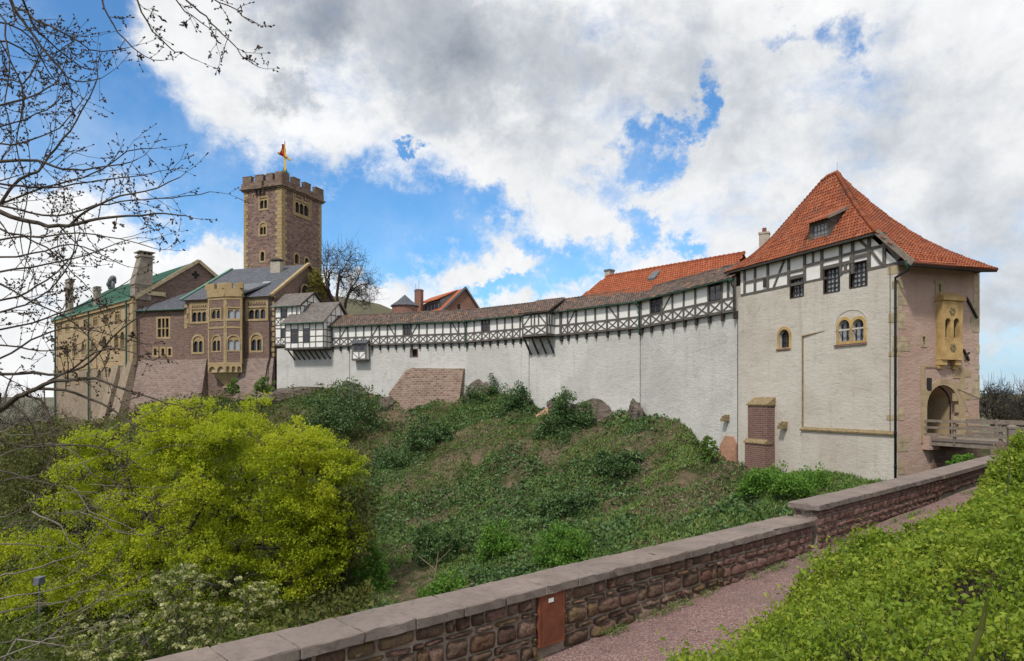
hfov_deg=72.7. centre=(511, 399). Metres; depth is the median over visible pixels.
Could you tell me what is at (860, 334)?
window
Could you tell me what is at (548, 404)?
rock outcrop
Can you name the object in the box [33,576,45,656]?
floodlight
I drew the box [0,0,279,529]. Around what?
budding tree
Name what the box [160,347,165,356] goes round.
window
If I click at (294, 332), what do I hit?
window
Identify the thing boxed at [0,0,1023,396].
sky
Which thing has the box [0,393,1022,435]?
land
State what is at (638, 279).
range building
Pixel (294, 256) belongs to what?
window
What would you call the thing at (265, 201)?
window
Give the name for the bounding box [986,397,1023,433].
brushwood tree
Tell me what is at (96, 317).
window
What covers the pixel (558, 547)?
green shrub
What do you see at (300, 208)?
window
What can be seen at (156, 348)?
window
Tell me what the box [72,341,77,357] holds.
window
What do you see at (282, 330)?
window
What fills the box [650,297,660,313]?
window
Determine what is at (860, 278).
window
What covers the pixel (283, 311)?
window
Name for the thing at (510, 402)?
ivy mound
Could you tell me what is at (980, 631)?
withered stalk
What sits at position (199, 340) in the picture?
window
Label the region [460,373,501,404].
ivy mound
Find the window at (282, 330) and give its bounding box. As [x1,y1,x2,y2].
[281,329,284,337]
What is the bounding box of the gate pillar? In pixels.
[1006,425,1017,447]
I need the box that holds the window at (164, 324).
[156,316,169,338]
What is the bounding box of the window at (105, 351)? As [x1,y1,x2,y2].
[101,334,106,352]
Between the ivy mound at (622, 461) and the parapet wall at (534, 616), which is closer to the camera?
the parapet wall at (534, 616)
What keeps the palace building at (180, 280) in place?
on the hillside ground at (688, 475)
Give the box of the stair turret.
[390,295,418,312]
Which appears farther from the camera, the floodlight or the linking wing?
the linking wing
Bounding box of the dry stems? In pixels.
[0,394,871,653]
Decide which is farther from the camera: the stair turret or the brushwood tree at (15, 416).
the stair turret
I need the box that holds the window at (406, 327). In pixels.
[403,324,409,334]
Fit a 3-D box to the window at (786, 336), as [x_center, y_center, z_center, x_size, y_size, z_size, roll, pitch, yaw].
[20.010,-4.469,50.880,0.350,1.784,1.449,0,0,-21]
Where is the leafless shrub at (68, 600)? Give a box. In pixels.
[0,396,202,660]
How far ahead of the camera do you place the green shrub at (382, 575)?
46.43 m
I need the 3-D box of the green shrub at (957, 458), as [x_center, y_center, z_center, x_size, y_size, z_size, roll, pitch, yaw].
[22.280,3.089,33.932,2.159,1.056,1.708,0,0,-29]
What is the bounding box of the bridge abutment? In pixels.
[990,443,1006,455]
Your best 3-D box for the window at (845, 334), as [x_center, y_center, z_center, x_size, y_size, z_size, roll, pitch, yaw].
[21.969,-4.547,45.787,0.350,1.819,1.302,0,0,-21]
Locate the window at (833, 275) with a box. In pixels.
[823,266,839,293]
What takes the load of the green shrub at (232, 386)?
on the hillside ground at (688, 475)
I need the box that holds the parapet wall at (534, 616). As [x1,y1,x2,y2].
[146,455,998,660]
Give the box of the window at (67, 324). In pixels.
[65,322,69,332]
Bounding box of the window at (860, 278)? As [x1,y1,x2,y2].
[849,259,867,288]
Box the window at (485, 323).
[482,319,488,330]
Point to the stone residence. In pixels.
(229, 321)
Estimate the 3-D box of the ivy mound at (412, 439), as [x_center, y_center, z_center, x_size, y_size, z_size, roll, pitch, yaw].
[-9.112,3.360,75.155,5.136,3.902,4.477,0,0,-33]
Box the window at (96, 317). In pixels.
[93,315,97,327]
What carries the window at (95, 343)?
in the palace building at (180, 280)
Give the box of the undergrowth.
[0,379,374,660]
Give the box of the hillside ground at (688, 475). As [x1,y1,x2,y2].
[0,381,993,655]
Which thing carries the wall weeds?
on the gravel path
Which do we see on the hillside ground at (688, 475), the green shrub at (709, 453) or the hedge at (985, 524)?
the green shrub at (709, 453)
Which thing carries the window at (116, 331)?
in the palace building at (180, 280)
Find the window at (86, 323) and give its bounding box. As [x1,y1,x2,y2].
[83,318,87,328]
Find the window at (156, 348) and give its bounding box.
[152,347,157,356]
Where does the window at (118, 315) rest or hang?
in the palace building at (180, 280)
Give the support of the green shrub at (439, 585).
on the hillside ground at (688, 475)
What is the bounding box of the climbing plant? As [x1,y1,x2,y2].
[306,268,327,301]
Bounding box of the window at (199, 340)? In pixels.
[191,334,203,353]
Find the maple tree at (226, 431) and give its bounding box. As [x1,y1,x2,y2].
[0,390,378,628]
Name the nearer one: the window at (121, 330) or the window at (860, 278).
the window at (860, 278)
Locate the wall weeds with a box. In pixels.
[525,488,973,660]
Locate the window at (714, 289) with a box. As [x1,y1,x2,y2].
[709,282,720,301]
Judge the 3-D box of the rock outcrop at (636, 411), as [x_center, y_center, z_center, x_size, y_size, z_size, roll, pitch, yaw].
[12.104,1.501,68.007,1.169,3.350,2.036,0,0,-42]
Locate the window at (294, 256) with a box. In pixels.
[293,252,299,264]
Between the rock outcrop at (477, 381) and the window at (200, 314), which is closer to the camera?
the rock outcrop at (477, 381)
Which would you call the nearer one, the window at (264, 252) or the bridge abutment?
the bridge abutment
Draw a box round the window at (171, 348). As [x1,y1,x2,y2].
[167,347,172,356]
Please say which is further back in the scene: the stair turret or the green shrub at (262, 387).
the stair turret
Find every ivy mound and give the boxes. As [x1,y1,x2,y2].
[296,376,392,436]
[358,443,419,468]
[400,413,455,447]
[410,519,470,565]
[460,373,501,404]
[494,380,538,416]
[531,386,596,446]
[535,486,604,520]
[589,447,649,478]
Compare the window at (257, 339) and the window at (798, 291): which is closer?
the window at (798, 291)
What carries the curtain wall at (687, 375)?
on the hillside ground at (688, 475)
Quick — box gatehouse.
[723,170,1022,480]
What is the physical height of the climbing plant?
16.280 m
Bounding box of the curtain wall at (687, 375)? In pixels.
[277,313,736,464]
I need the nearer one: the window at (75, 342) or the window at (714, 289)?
the window at (714, 289)
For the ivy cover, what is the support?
on the hillside ground at (688, 475)
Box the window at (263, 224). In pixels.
[258,221,266,236]
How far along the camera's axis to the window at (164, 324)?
102.60 m
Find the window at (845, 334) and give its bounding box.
[836,317,850,344]
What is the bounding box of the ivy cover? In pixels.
[0,386,881,660]
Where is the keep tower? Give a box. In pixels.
[239,171,325,380]
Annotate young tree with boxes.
[0,413,166,548]
[113,408,226,486]
[312,478,381,598]
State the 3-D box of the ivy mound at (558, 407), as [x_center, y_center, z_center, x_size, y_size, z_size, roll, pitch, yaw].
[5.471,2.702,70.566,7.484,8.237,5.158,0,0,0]
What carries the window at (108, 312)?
in the palace building at (180, 280)
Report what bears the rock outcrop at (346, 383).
on the hillside ground at (688, 475)
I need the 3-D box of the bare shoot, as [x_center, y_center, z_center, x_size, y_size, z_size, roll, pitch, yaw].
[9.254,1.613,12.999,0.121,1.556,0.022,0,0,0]
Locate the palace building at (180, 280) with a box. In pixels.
[51,250,217,422]
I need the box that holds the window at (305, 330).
[303,328,308,342]
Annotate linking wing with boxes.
[128,291,191,414]
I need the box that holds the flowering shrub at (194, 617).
[51,559,287,660]
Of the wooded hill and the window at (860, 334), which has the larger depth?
the wooded hill
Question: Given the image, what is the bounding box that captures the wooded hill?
[333,296,391,314]
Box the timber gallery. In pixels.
[328,262,754,360]
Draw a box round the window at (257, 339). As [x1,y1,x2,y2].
[249,333,262,352]
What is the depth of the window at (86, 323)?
119.10 m
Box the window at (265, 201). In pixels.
[258,195,268,210]
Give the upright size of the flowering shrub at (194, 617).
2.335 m
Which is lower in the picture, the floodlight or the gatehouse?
the floodlight
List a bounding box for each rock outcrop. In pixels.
[254,386,321,407]
[337,380,371,397]
[379,396,394,411]
[463,379,489,402]
[535,407,547,416]
[546,397,564,413]
[566,398,612,423]
[629,398,643,420]
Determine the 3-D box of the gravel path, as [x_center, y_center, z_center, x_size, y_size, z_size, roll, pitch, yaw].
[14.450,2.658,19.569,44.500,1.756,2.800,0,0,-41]
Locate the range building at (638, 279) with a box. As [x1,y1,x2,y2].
[582,251,745,310]
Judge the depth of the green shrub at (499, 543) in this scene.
48.79 m
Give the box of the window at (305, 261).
[304,256,309,264]
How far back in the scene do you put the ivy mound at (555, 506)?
54.96 m
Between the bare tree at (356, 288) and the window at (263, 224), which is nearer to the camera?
the bare tree at (356, 288)
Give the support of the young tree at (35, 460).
on the hillside ground at (688, 475)
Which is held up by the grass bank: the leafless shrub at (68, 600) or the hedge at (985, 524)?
the hedge at (985, 524)
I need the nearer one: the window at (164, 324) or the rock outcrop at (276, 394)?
the rock outcrop at (276, 394)
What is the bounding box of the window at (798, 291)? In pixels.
[790,277,803,298]
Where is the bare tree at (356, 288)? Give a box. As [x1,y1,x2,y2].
[314,231,388,312]
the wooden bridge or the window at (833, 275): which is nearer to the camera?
the wooden bridge
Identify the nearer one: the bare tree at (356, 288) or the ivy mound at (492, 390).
the ivy mound at (492, 390)
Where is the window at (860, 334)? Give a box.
[850,316,866,343]
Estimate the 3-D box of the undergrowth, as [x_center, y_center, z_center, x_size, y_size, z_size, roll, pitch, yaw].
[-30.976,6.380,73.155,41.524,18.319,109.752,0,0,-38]
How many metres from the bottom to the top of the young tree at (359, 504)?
8.954 m
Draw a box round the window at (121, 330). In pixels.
[120,330,124,350]
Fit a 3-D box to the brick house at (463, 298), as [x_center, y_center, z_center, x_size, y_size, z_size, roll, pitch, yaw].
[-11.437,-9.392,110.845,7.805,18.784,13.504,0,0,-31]
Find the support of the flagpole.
on the keep tower
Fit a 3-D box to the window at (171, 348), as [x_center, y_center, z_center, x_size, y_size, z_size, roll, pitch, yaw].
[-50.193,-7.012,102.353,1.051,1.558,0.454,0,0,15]
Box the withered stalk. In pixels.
[969,595,987,660]
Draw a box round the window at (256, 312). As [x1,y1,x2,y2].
[248,306,265,318]
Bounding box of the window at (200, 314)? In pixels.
[192,308,207,323]
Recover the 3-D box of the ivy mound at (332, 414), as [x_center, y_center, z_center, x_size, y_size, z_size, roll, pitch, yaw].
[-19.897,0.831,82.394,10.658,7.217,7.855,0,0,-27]
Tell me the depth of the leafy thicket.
11.27 m
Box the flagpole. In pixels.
[277,141,290,172]
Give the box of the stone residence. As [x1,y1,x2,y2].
[178,258,335,402]
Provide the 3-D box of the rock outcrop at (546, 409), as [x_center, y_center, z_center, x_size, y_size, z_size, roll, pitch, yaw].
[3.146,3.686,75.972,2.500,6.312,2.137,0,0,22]
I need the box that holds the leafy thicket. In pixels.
[0,611,285,660]
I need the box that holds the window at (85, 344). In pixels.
[81,339,86,355]
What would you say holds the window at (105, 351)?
in the palace building at (180, 280)
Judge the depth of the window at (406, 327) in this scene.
88.62 m
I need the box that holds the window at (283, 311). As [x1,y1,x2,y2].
[281,309,286,316]
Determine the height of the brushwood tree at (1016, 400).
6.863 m
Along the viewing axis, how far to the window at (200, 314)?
100.91 m
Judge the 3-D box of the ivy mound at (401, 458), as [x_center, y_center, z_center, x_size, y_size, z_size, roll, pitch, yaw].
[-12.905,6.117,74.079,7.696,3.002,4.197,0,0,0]
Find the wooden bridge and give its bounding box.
[925,419,1023,448]
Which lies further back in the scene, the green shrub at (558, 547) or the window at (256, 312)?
the window at (256, 312)
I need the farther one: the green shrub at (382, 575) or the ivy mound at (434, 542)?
the ivy mound at (434, 542)
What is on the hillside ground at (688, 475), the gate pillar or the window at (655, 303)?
the gate pillar
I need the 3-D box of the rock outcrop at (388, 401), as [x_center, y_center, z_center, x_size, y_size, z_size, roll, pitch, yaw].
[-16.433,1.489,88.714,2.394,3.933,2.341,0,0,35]
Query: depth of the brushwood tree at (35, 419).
73.62 m
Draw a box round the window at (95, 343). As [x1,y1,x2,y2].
[90,337,96,354]
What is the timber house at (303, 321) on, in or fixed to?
on the curtain wall at (687, 375)
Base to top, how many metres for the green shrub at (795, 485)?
2.365 m
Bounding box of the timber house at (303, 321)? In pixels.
[269,291,348,359]
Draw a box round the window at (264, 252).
[259,250,265,262]
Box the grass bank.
[793,559,1023,660]
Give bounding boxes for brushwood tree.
[0,379,66,495]
[0,399,83,511]
[979,373,1020,432]
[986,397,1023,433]
[996,374,1023,419]
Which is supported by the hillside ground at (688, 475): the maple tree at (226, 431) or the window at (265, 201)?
the maple tree at (226, 431)
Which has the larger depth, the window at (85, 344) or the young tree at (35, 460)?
the window at (85, 344)
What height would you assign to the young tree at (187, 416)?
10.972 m
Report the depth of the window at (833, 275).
47.03 m
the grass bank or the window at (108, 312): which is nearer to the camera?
the grass bank
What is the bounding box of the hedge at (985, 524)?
[644,428,1023,660]
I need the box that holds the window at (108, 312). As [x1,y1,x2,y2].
[103,312,108,325]
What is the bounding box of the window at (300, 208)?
[294,197,309,218]
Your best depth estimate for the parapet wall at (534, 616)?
9.50 m
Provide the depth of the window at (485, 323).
83.57 m
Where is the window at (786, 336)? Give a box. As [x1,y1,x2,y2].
[777,326,790,350]
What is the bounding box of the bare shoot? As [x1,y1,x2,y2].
[1005,445,1010,495]
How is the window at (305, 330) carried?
in the timber house at (303, 321)
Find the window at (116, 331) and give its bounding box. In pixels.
[113,331,118,351]
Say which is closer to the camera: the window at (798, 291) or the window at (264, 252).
the window at (798, 291)
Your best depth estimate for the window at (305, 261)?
128.62 m
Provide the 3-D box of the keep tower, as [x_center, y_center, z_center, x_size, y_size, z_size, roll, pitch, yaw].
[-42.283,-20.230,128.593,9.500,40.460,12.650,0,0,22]
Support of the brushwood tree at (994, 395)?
on the hillside ground at (688, 475)
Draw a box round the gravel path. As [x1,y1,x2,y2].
[538,483,984,660]
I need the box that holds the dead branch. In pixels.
[419,551,448,581]
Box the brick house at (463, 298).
[414,287,479,311]
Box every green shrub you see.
[226,377,240,395]
[253,376,275,394]
[346,540,395,595]
[417,568,468,597]
[475,518,524,563]
[527,519,598,567]
[697,435,717,461]
[734,460,833,499]
[945,452,975,464]
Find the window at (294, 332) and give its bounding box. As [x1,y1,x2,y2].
[291,329,297,342]
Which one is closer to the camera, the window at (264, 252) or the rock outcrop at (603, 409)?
the rock outcrop at (603, 409)
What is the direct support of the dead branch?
on the hillside ground at (688, 475)
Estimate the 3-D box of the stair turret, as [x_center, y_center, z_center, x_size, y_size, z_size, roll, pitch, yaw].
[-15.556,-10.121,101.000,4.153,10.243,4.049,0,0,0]
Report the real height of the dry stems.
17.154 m
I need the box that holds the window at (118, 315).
[114,310,120,323]
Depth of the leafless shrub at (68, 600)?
9.34 m
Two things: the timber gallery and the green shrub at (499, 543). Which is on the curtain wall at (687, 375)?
the timber gallery
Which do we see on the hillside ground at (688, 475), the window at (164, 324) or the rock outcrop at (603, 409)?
the rock outcrop at (603, 409)

